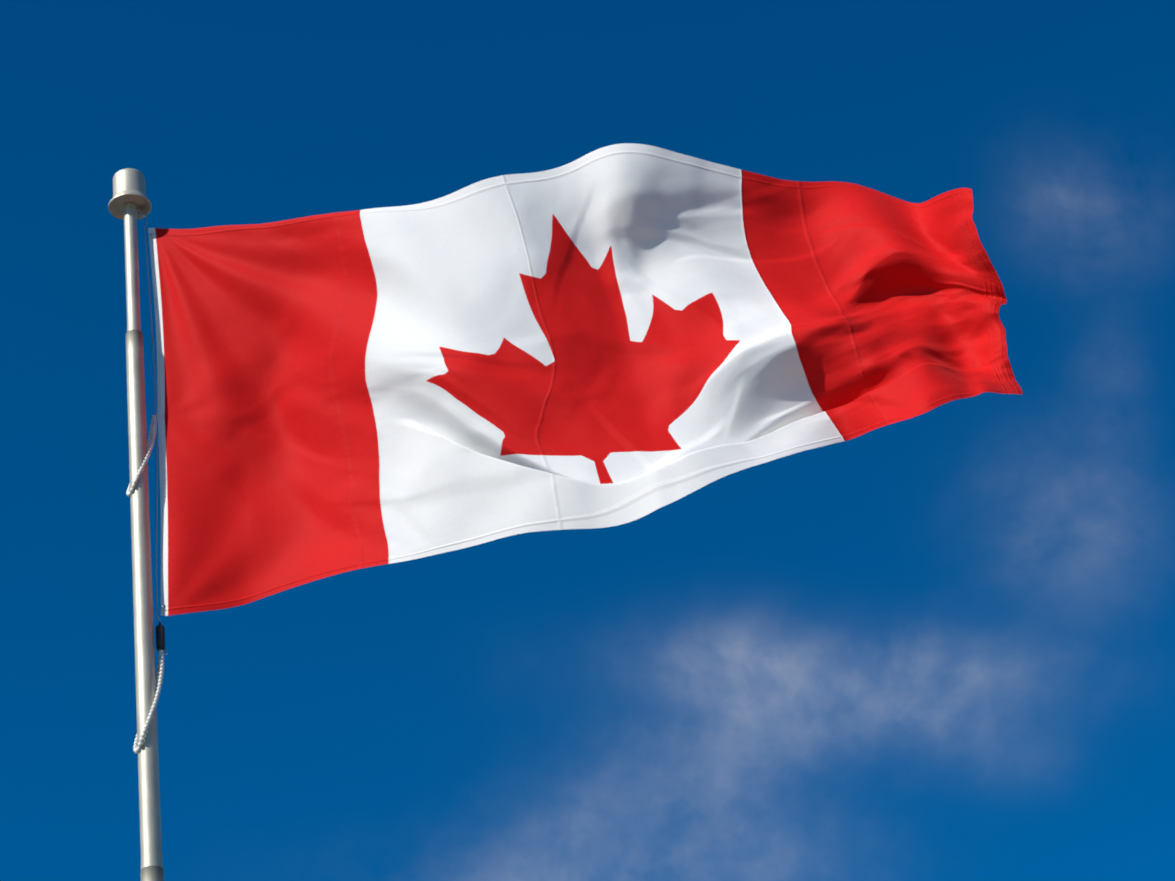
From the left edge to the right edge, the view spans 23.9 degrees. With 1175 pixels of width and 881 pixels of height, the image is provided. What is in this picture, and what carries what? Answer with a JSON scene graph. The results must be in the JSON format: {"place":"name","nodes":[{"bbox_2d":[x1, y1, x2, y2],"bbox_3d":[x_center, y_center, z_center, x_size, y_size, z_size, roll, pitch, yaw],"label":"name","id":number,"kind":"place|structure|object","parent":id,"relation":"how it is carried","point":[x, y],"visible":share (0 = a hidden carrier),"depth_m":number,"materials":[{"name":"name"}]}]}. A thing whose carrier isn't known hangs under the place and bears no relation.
{"place":"outdoors","nodes":[
{"label":"outdoors","id":0,"kind":"place"},
{"bbox_2d":[0,0,1174,880],"label":"sky","id":1,"kind":"structure","parent":0,"point":[937,644],"materials":[{"name":"blue"}]},
{"bbox_3d":[-0.638,5.244,5.010,0.900,0.086,0.900,-7,-33,-1],"label":"pole ground pad","id":2,"kind":"object","parent":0,"visible":0},
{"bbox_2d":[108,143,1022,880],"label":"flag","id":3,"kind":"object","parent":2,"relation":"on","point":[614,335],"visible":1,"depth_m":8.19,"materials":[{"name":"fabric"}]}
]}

